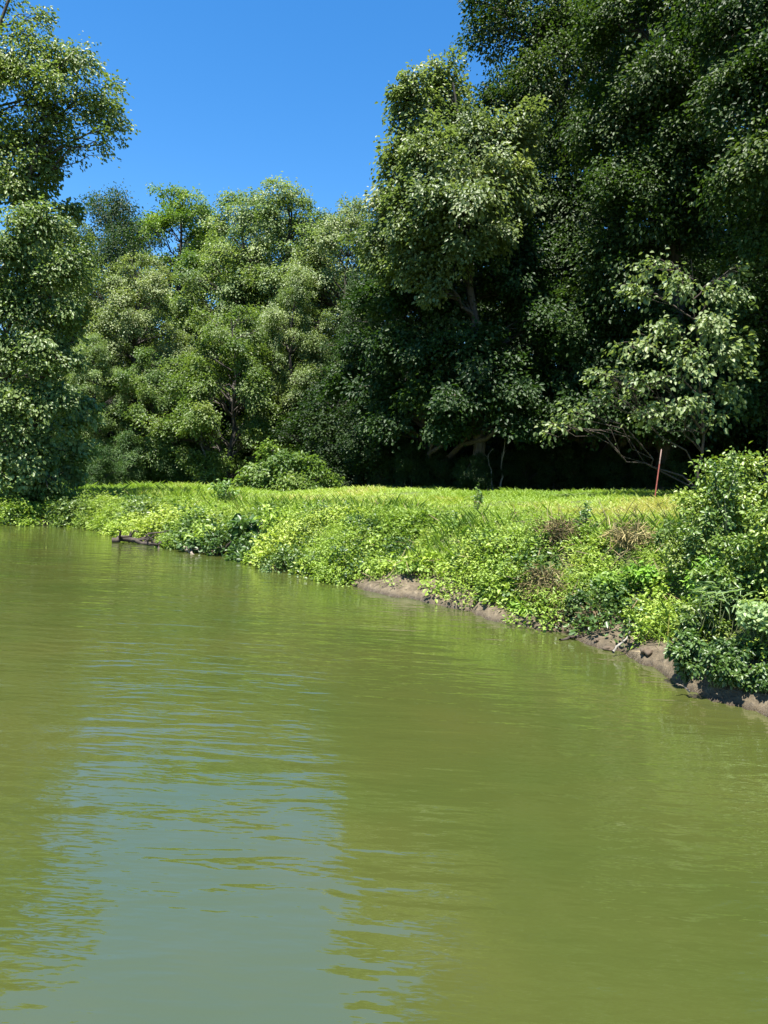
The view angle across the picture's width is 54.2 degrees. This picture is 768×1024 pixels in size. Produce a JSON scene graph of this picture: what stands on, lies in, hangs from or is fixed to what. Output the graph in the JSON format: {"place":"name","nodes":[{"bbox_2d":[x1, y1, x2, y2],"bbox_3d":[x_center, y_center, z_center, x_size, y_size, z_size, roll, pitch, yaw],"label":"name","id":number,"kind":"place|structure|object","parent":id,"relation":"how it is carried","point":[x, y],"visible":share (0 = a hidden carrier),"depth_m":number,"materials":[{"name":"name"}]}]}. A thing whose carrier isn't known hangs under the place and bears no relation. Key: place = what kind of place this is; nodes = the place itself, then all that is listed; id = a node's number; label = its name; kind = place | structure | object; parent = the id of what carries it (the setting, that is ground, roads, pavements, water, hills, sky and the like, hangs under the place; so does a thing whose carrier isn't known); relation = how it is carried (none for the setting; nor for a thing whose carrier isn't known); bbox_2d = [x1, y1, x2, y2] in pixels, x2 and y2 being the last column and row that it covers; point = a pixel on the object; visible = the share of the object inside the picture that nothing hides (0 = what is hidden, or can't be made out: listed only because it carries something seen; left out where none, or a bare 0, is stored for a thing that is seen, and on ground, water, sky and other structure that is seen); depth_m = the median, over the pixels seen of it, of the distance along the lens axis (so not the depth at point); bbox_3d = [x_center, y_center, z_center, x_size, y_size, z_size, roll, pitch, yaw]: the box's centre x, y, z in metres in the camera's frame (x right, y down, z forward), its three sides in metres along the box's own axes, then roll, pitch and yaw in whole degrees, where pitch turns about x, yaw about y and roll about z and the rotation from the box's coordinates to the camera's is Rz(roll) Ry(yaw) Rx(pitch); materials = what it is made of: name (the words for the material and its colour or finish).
{"place":"outdoors","nodes":[
{"label":"outdoors","id":0,"kind":"place"},
{"bbox_2d":[0,0,747,451],"label":"sky","id":1,"kind":"structure","parent":0,"point":[233,94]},
{"bbox_2d":[0,525,767,1023],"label":"water","id":2,"kind":"structure","parent":0,"point":[236,793],"depth_m":4.20,"materials":[{"name":"liquid"}]},
{"bbox_2d":[0,472,767,716],"bbox_3d":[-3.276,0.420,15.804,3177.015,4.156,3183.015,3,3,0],"label":"ground","id":3,"kind":"structure","parent":0,"point":[757,701],"depth_m":9.61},
{"bbox_2d":[0,377,108,498],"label":"waterside shrub","id":4,"kind":"object","parent":3,"relation":"on","point":[71,473],"visible":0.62,"depth_m":22.43,"materials":[{"name":"green plant"}]},
{"bbox_2d":[0,141,109,499],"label":"broadleaf tree","id":5,"kind":"object","parent":3,"relation":"on","point":[34,219],"visible":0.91,"depth_m":20.13,"materials":[{"name":"green plant"}]},
{"bbox_2d":[0,217,125,474],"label":"broadleaf tree","id":6,"kind":"object","parent":3,"relation":"on","point":[89,306],"visible":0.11,"depth_m":39.24,"materials":[{"name":"green plant"}]},
{"bbox_2d":[0,0,140,224],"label":"broadleaf tree","id":7,"kind":"object","parent":3,"relation":"on","point":[14,68],"visible":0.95,"depth_m":20.76,"materials":[{"name":"green plant"}]},
{"bbox_2d":[55,330,131,483],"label":"broadleaf tree","id":8,"kind":"object","parent":3,"relation":"on","point":[101,354],"visible":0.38,"depth_m":35.35,"materials":[{"name":"green plant"}]},
{"bbox_2d":[76,443,127,485],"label":"understory bush","id":9,"kind":"object","parent":3,"relation":"on","point":[95,468],"visible":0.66,"depth_m":32.77,"materials":[{"name":"green plant"}]},
{"bbox_2d":[59,178,168,420],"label":"broadleaf tree","id":10,"kind":"object","parent":3,"relation":"on","point":[119,231],"visible":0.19,"depth_m":46.24,"materials":[{"name":"green plant"}]},
{"bbox_2d":[68,210,168,366],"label":"broadleaf tree","id":11,"kind":"object","parent":3,"relation":"on","point":[150,245],"visible":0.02,"depth_m":58.18,"materials":[{"name":"green plant"}]},
{"bbox_2d":[101,428,154,484],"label":"understory bush","id":12,"kind":"object","parent":3,"relation":"on","point":[126,459],"visible":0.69,"depth_m":34.57,"materials":[{"name":"green plant"}]},
{"bbox_2d":[112,529,169,547],"bbox_3d":[-5.236,0.621,16.587,1.853,0.449,0.962,6,4,42],"label":"driftwood log","id":13,"kind":"object","parent":3,"relation":"on","point":[123,538],"visible":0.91,"depth_m":16.84,"materials":[{"name":"brown wood"}]},
{"bbox_2d":[80,249,218,477],"bbox_3d":[-13.278,-7.302,39.590,6.860,12.908,7.060,6,4,41],"label":"broadleaf tree","id":14,"kind":"object","parent":3,"relation":"on","point":[129,311],"visible":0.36,"depth_m":38.38,"materials":[{"name":"green plant"}]},
{"bbox_2d":[138,510,177,536],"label":"leafy weed","id":15,"kind":"object","parent":3,"relation":"on","point":[161,518],"visible":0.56,"depth_m":17.61,"materials":[{"name":"green plant"}]},
{"bbox_2d":[93,344,227,482],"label":"broadleaf tree","id":16,"kind":"object","parent":3,"relation":"on","point":[149,391],"visible":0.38,"depth_m":35.63,"materials":[{"name":"green plant"}]},
{"bbox_2d":[143,438,188,483],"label":"understory bush","id":17,"kind":"object","parent":3,"relation":"on","point":[167,476],"visible":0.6,"depth_m":34.93,"materials":[{"name":"green plant"}]},
{"bbox_2d":[121,181,247,409],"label":"broadleaf tree","id":18,"kind":"object","parent":3,"relation":"on","point":[181,215],"visible":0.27,"depth_m":50.15,"materials":[{"name":"green plant"}]},
{"bbox_2d":[173,533,200,552],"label":"leafy weed","id":19,"kind":"object","parent":3,"relation":"on","point":[190,544],"visible":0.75,"depth_m":15.72,"materials":[{"name":"green plant"}]},
{"bbox_2d":[146,228,233,367],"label":"broadleaf tree","id":20,"kind":"object","parent":3,"relation":"on","point":[184,247],"depth_m":55.72,"materials":[{"name":"green plant"}]},
{"bbox_2d":[183,518,223,550],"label":"leafy weed","id":21,"kind":"object","parent":3,"relation":"on","point":[199,535],"visible":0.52,"depth_m":16.00,"materials":[{"name":"green plant"}]},
{"bbox_2d":[129,300,300,484],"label":"broadleaf tree","id":22,"kind":"object","parent":3,"relation":"on","point":[196,381],"visible":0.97,"depth_m":34.65,"materials":[{"name":"green plant"}]},
{"bbox_2d":[145,186,296,454],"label":"broadleaf tree","id":23,"kind":"object","parent":3,"relation":"on","point":[223,290],"visible":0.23,"depth_m":44.91,"materials":[{"name":"green plant"}]},
{"bbox_2d":[207,477,239,502],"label":"leafy weed","id":24,"kind":"object","parent":3,"relation":"on","point":[223,488],"visible":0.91,"depth_m":20.73,"materials":[{"name":"green plant"}]},
{"bbox_2d":[198,346,260,460],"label":"broadleaf tree","id":25,"kind":"object","parent":3,"relation":"on","point":[225,417],"visible":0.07,"depth_m":43.46,"materials":[{"name":"green plant"}]},
{"bbox_2d":[179,207,294,344],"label":"broadleaf tree","id":26,"kind":"object","parent":3,"relation":"on","point":[229,269],"visible":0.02,"depth_m":54.31,"materials":[{"name":"green plant"}]},
{"bbox_2d":[226,513,261,540],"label":"burdock plant","id":27,"kind":"object","parent":3,"relation":"on","point":[250,523],"visible":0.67,"depth_m":15.57,"materials":[{"name":"green plant"}]},
{"bbox_2d":[208,403,280,479],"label":"understory bush","id":28,"kind":"object","parent":3,"relation":"on","point":[228,424],"visible":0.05,"depth_m":42.81,"materials":[{"name":"green plant"}]},
{"bbox_2d":[253,502,292,540],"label":"leafy weed","id":29,"kind":"object","parent":3,"relation":"on","point":[270,513],"visible":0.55,"depth_m":15.15,"materials":[{"name":"green plant"}]},
{"bbox_2d":[196,171,351,469],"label":"broadleaf tree","id":30,"kind":"object","parent":3,"relation":"on","point":[287,201],"visible":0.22,"depth_m":43.12,"materials":[{"name":"green plant"}]},
{"bbox_2d":[229,436,344,490],"bbox_3d":[-3.583,-1.498,26.747,4.082,2.429,2.687,4,3,17],"label":"spreading shrub","id":31,"kind":"object","parent":3,"relation":"on","point":[260,476],"visible":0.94,"depth_m":26.70,"materials":[{"name":"green plant"}]},
{"bbox_2d":[250,261,337,476],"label":"broadleaf tree","id":32,"kind":"object","parent":3,"relation":"on","point":[306,334],"visible":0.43,"depth_m":38.04,"materials":[{"name":"green plant"}]},
{"bbox_2d":[245,378,355,484],"bbox_3d":[-3.545,-3.692,37.837,5.945,6.257,6.404,4,3,13],"label":"understory bush","id":33,"kind":"object","parent":3,"relation":"on","point":[307,392],"visible":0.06,"depth_m":36.97,"materials":[{"name":"green plant"}]},
{"bbox_2d":[265,364,370,486],"bbox_3d":[-1.821,-3.432,33.077,5.872,6.180,6.325,2,3,-26],"label":"understory bush","id":34,"kind":"object","parent":3,"relation":"on","point":[311,416],"visible":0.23,"depth_m":32.16,"materials":[{"name":"green plant"}]},
{"bbox_2d":[283,208,356,398],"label":"broadleaf tree","id":35,"kind":"object","parent":3,"relation":"on","point":[343,257],"depth_m":51.98,"materials":[{"name":"green plant"}]},
{"bbox_2d":[273,192,382,439],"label":"broadleaf tree","id":36,"kind":"object","parent":3,"relation":"on","point":[324,237],"visible":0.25,"depth_m":40.02,"materials":[{"name":"green plant"}]},
{"bbox_2d":[310,438,350,485],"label":"understory bush","id":37,"kind":"object","parent":3,"relation":"on","point":[333,457],"visible":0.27,"depth_m":30.53,"materials":[{"name":"green plant"}]},
{"bbox_2d":[301,297,367,441],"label":"broadleaf tree","id":38,"kind":"object","parent":3,"relation":"on","point":[338,320],"visible":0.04,"depth_m":39.28,"materials":[{"name":"green plant"}]},
{"bbox_2d":[312,400,383,487],"bbox_3d":[-1.130,-2.631,30.921,4.132,4.348,4.450,4,3,23],"label":"understory bush","id":39,"kind":"object","parent":3,"relation":"on","point":[336,470],"visible":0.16,"depth_m":30.28,"materials":[{"name":"green plant"}]},
{"bbox_2d":[315,218,405,435],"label":"broadleaf tree","id":40,"kind":"object","parent":3,"relation":"on","point":[345,328],"visible":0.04,"depth_m":34.44,"materials":[{"name":"green plant"}]},
{"bbox_2d":[327,399,419,487],"bbox_3d":[0.033,-2.542,28.201,4.363,4.263,4.050,4,3,16],"label":"understory bush","id":41,"kind":"object","parent":3,"relation":"on","point":[377,462],"visible":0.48,"depth_m":27.48,"materials":[{"name":"green plant"}]},
{"bbox_2d":[0,491,747,649],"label":"dark weeds","id":42,"kind":"object","parent":3,"relation":"on","point":[237,547],"visible":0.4,"depth_m":13.38,"materials":[{"name":"green plant"}]},
{"bbox_2d":[322,208,425,334],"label":"broadleaf tree","id":43,"kind":"object","parent":3,"relation":"on","point":[340,284],"depth_m":47.46,"materials":[{"name":"green plant"}]},
{"bbox_2d":[1,480,753,567],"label":"meadow grass","id":44,"kind":"structure","parent":3,"relation":"on","point":[642,500],"depth_m":19.35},
{"bbox_2d":[359,552,400,576],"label":"leafy weed","id":45,"kind":"object","parent":3,"relation":"on","point":[374,565],"visible":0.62,"depth_m":12.44,"materials":[{"name":"green plant"}]},
{"bbox_2d":[0,489,767,665],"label":"bank weeds","id":46,"kind":"object","parent":3,"relation":"on","point":[485,587],"visible":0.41,"depth_m":12.58,"materials":[{"name":"green plant"}]},
{"bbox_2d":[0,488,767,665],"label":"feathery weeds","id":47,"kind":"object","parent":3,"relation":"on","point":[100,518],"visible":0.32,"depth_m":13.80,"materials":[{"name":"green plant"}]},
{"bbox_2d":[4,485,767,644],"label":"tall grass","id":48,"kind":"structure","parent":3,"relation":"on","point":[392,501],"depth_m":12.99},
{"bbox_2d":[332,375,454,486],"bbox_3d":[0.695,-2.978,29.687,5.275,5.154,4.898,2,3,-19],"label":"understory bush","id":49,"kind":"object","parent":3,"relation":"on","point":[362,429],"visible":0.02,"depth_m":29.38,"materials":[{"name":"green plant"}]},
{"bbox_2d":[327,269,465,414],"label":"broadleaf tree","id":50,"kind":"object","parent":3,"relation":"on","point":[381,323],"visible":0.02,"depth_m":33.48,"materials":[{"name":"green plant"}]},
{"bbox_2d":[28,490,767,663],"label":"ground cover","id":51,"kind":"object","parent":3,"relation":"on","point":[375,576],"visible":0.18,"depth_m":12.85,"materials":[{"name":"green plant"}]},
{"bbox_2d":[384,437,438,487],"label":"understory bush","id":52,"kind":"object","parent":3,"relation":"on","point":[403,459],"visible":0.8,"depth_m":26.05,"materials":[{"name":"green plant"}]},
{"bbox_2d":[393,558,431,574],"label":"leafy weed","id":53,"kind":"object","parent":3,"relation":"on","point":[402,567],"visible":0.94,"depth_m":11.91,"materials":[{"name":"green plant"}]},
{"bbox_2d":[370,413,455,485],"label":"understory bush","id":54,"kind":"object","parent":3,"relation":"on","point":[388,450],"visible":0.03,"depth_m":27.74,"materials":[{"name":"green plant"}]},
{"bbox_2d":[390,546,447,572],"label":"leafy weed","id":55,"kind":"object","parent":3,"relation":"on","point":[428,562],"visible":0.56,"depth_m":12.14,"materials":[{"name":"green plant"}]},
{"bbox_2d":[153,496,686,651],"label":"dead stalks","id":56,"kind":"object","parent":3,"relation":"on","point":[535,519],"visible":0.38,"depth_m":10.85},
{"bbox_2d":[332,36,552,478],"bbox_3d":[1.974,-7.811,24.521,5.700,15.036,6.288,1,4,-38],"label":"broadleaf tree","id":57,"kind":"object","parent":3,"relation":"on","point":[415,210],"visible":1,"depth_m":23.43,"materials":[{"name":"green plant"}]},
{"bbox_2d":[313,181,573,486],"bbox_3d":[2.343,-6.678,26.565,9.812,12.708,7.711,6,4,43],"label":"broadleaf tree","id":58,"kind":"object","parent":3,"relation":"on","point":[438,392],"visible":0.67,"depth_m":24.46,"materials":[{"name":"green plant"}]},
{"bbox_2d":[413,154,509,409],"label":"broadleaf tree","id":59,"kind":"object","parent":3,"relation":"on","point":[479,309],"depth_m":35.29,"materials":[{"name":"green plant"}]},
{"bbox_2d":[447,450,498,491],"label":"understory bush","id":60,"kind":"object","parent":3,"relation":"on","point":[468,471],"visible":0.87,"depth_m":24.01,"materials":[{"name":"green plant"}]},
{"bbox_2d":[470,482,483,510],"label":"leafy weed","id":61,"kind":"object","parent":3,"relation":"on","point":[480,499],"visible":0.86,"depth_m":15.98,"materials":[{"name":"green plant"}]},
{"bbox_2d":[437,409,529,485],"bbox_3d":[3.821,-2.357,28.261,3.562,3.748,3.836,0,4,-42],"label":"understory bush","id":62,"kind":"object","parent":3,"relation":"on","point":[495,443],"visible":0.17,"depth_m":27.34,"materials":[{"name":"green plant"}]},
{"bbox_2d":[484,446,524,489],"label":"understory bush","id":63,"kind":"object","parent":3,"relation":"on","point":[497,472],"visible":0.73,"depth_m":25.44,"materials":[{"name":"green plant"}]},
{"bbox_2d":[506,595,536,614],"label":"leafy weed","id":64,"kind":"object","parent":3,"relation":"on","point":[514,606],"visible":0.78,"depth_m":9.97,"materials":[{"name":"green plant"}]},
{"bbox_2d":[457,54,594,428],"bbox_3d":[5.986,-11.795,37.709,9.013,21.724,9.595,2,3,-10],"label":"broadleaf tree","id":65,"kind":"object","parent":3,"relation":"on","point":[548,103],"visible":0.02,"depth_m":35.98,"materials":[{"name":"green plant"}]},
{"bbox_2d":[510,562,567,606],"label":"withered weed","id":66,"kind":"object","parent":3,"relation":"on","point":[540,580],"visible":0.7,"depth_m":10.01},
{"bbox_2d":[527,427,577,486],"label":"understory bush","id":67,"kind":"object","parent":3,"relation":"on","point":[546,442],"visible":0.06,"depth_m":28.10,"materials":[{"name":"green plant"}]},
{"bbox_2d":[447,0,668,486],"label":"broadleaf tree","id":68,"kind":"object","parent":3,"relation":"on","point":[545,22],"visible":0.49,"depth_m":26.98,"materials":[{"name":"green plant"}]},
{"bbox_2d":[533,511,582,547],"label":"withered weed","id":69,"kind":"object","parent":3,"relation":"on","point":[570,527],"visible":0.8,"depth_m":11.03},
{"bbox_2d":[488,4,649,391],"bbox_3d":[9.623,-14.172,39.189,11.692,26.473,10.983,2,3,-17],"label":"broadleaf tree","id":70,"kind":"object","parent":3,"relation":"on","point":[570,156],"visible":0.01,"depth_m":37.25,"materials":[{"name":"green plant"}]},
{"bbox_2d":[562,588,594,622],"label":"leafy weed","id":71,"kind":"object","parent":3,"relation":"on","point":[573,598],"visible":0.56,"depth_m":9.55,"materials":[{"name":"green plant"}]},
{"bbox_2d":[559,444,611,490],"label":"understory bush","id":72,"kind":"object","parent":3,"relation":"on","point":[589,478],"visible":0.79,"depth_m":25.27,"materials":[{"name":"green plant"}]},
{"bbox_2d":[572,501,598,535],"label":"leafy weed","id":73,"kind":"object","parent":3,"relation":"on","point":[584,513],"visible":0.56,"depth_m":11.35,"materials":[{"name":"green plant"}]},
{"bbox_2d":[574,602,609,628],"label":"withered weed","id":74,"kind":"object","parent":3,"relation":"on","point":[596,611],"visible":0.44,"depth_m":9.27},
{"bbox_2d":[588,565,640,604],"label":"leafy weed","id":75,"kind":"object","parent":3,"relation":"on","point":[615,580],"visible":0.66,"depth_m":9.32,"materials":[{"name":"green plant"}]},
{"bbox_2d":[597,516,660,552],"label":"withered weed","id":76,"kind":"object","parent":3,"relation":"on","point":[625,538],"visible":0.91,"depth_m":10.30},
{"bbox_2d":[499,257,767,486],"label":"broadleaf tree","id":77,"kind":"object","parent":3,"relation":"on","point":[577,347],"visible":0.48,"depth_m":23.23,"materials":[{"name":"green plant"}]},
{"bbox_2d":[537,0,740,394],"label":"broadleaf tree","id":78,"kind":"object","parent":3,"relation":"on","point":[595,224],"depth_m":34.56,"materials":[{"name":"green plant"}]},
{"bbox_2d":[622,448,665,488],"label":"understory bush","id":79,"kind":"object","parent":3,"relation":"on","point":[636,469],"visible":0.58,"depth_m":23.95,"materials":[{"name":"green plant"}]},
{"bbox_2d":[623,558,666,587],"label":"leafy weed","id":80,"kind":"object","parent":3,"relation":"on","point":[643,571],"visible":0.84,"depth_m":9.27,"materials":[{"name":"green plant"}]},
{"bbox_2d":[533,247,760,490],"bbox_3d":[6.377,-3.217,18.340,5.068,6.238,2.658,5,3,28],"label":"understory tree","id":81,"kind":"object","parent":3,"relation":"on","point":[728,392],"visible":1,"depth_m":17.84,"materials":[{"name":"green plant"}]},
{"bbox_2d":[550,0,767,489],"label":"broadleaf tree","id":82,"kind":"object","parent":3,"relation":"on","point":[672,221],"visible":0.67,"depth_m":22.45,"materials":[{"name":"green plant"}]},
{"bbox_2d":[650,518,679,553],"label":"leafy weed","id":83,"kind":"object","parent":3,"relation":"on","point":[658,538],"visible":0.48,"depth_m":10.00,"materials":[{"name":"green plant"}]},
{"bbox_2d":[650,444,703,490],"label":"understory bush","id":84,"kind":"object","parent":3,"relation":"on","point":[670,483],"visible":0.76,"depth_m":22.81,"materials":[{"name":"green plant"}]},
{"bbox_2d":[605,111,752,348],"bbox_3d":[15.386,-13.299,35.467,11.217,25.397,10.537,1,4,-32],"label":"broadleaf tree","id":85,"kind":"object","parent":3,"relation":"on","point":[718,214],"depth_m":32.24,"materials":[{"name":"green plant"}]},
{"bbox_2d":[663,628,710,683],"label":"leafy weed","id":86,"kind":"object","parent":3,"relation":"on","point":[690,647],"visible":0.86,"depth_m":7.12,"materials":[{"name":"green plant"}]},
{"bbox_2d":[660,506,738,603],"bbox_3d":[3.721,0.521,8.896,0.795,1.187,0.776,2,3,-20],"label":"bushy shrub","id":87,"kind":"object","parent":3,"relation":"on","point":[696,538],"visible":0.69,"depth_m":8.83,"materials":[{"name":"green plant"}]},
{"bbox_2d":[635,29,765,359],"bbox_3d":[15.491,-12.145,31.621,9.786,23.588,10.418,1,4,-39],"label":"broadleaf tree","id":88,"kind":"object","parent":3,"relation":"on","point":[709,260],"visible":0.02,"depth_m":30.68,"materials":[{"name":"green plant"}]},
{"bbox_2d":[671,594,731,645],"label":"leafy weed","id":89,"kind":"object","parent":3,"relation":"on","point":[690,617],"visible":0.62,"depth_m":7.50,"materials":[{"name":"green plant"}]},
{"bbox_2d":[679,554,725,618],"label":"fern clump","id":90,"kind":"object","parent":3,"relation":"on","point":[693,583],"visible":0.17,"depth_m":7.96,"materials":[{"name":"green plant"}]},
{"bbox_2d":[648,0,767,484],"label":"broadleaf tree","id":91,"kind":"object","parent":3,"relation":"on","point":[744,79],"visible":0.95,"depth_m":18.32,"materials":[{"name":"green plant"}]},
{"bbox_2d":[684,637,749,689],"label":"leafy weed","id":92,"kind":"object","parent":3,"relation":"on","point":[719,673],"visible":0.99,"depth_m":6.72,"materials":[{"name":"green plant"}]},
{"bbox_2d":[667,441,767,545],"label":"bushy shrub","id":93,"kind":"object","parent":3,"relation":"on","point":[755,491],"visible":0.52,"depth_m":8.99,"materials":[{"name":"green plant"}]},
{"bbox_2d":[699,446,744,568],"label":"bushy shrub","id":94,"kind":"object","parent":3,"relation":"on","point":[725,515],"visible":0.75,"depth_m":8.72,"materials":[{"name":"green plant"}]},
{"bbox_2d":[689,581,760,642],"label":"grass tuft","id":95,"kind":"object","parent":3,"relation":"on","point":[707,586],"visible":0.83,"depth_m":7.44,"materials":[{"name":"green plant"}]},
{"bbox_2d":[686,551,767,620],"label":"bushy shrub","id":96,"kind":"object","parent":3,"relation":"on","point":[728,575],"visible":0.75,"depth_m":7.57,"materials":[{"name":"green plant"}]},
{"bbox_2d":[694,429,766,483],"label":"understory bush","id":97,"kind":"object","parent":3,"relation":"on","point":[752,448],"visible":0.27,"depth_m":22.04,"materials":[{"name":"green plant"}]},
{"bbox_2d":[707,635,767,661],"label":"leafy weed","id":98,"kind":"object","parent":3,"relation":"on","point":[738,646],"visible":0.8,"depth_m":6.91,"materials":[{"name":"green plant"}]},
{"bbox_2d":[709,504,767,598],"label":"bushy shrub","id":99,"kind":"object","parent":3,"relation":"on","point":[756,542],"visible":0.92,"depth_m":7.46,"materials":[{"name":"green plant"}]},
{"bbox_2d":[710,105,767,356],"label":"broadleaf tree","id":100,"kind":"object","parent":3,"relation":"on","point":[747,283],"visible":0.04,"depth_m":29.23,"materials":[{"name":"green plant"}]},
{"bbox_2d":[730,661,767,693],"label":"leafy weed","id":101,"kind":"object","parent":3,"relation":"on","point":[756,679],"visible":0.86,"depth_m":6.59,"materials":[{"name":"green plant"}]},
{"bbox_2d":[734,598,767,647],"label":"bush","id":102,"kind":"object","parent":3,"relation":"on","point":[750,614],"visible":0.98,"depth_m":6.88,"materials":[{"name":"green plant"}]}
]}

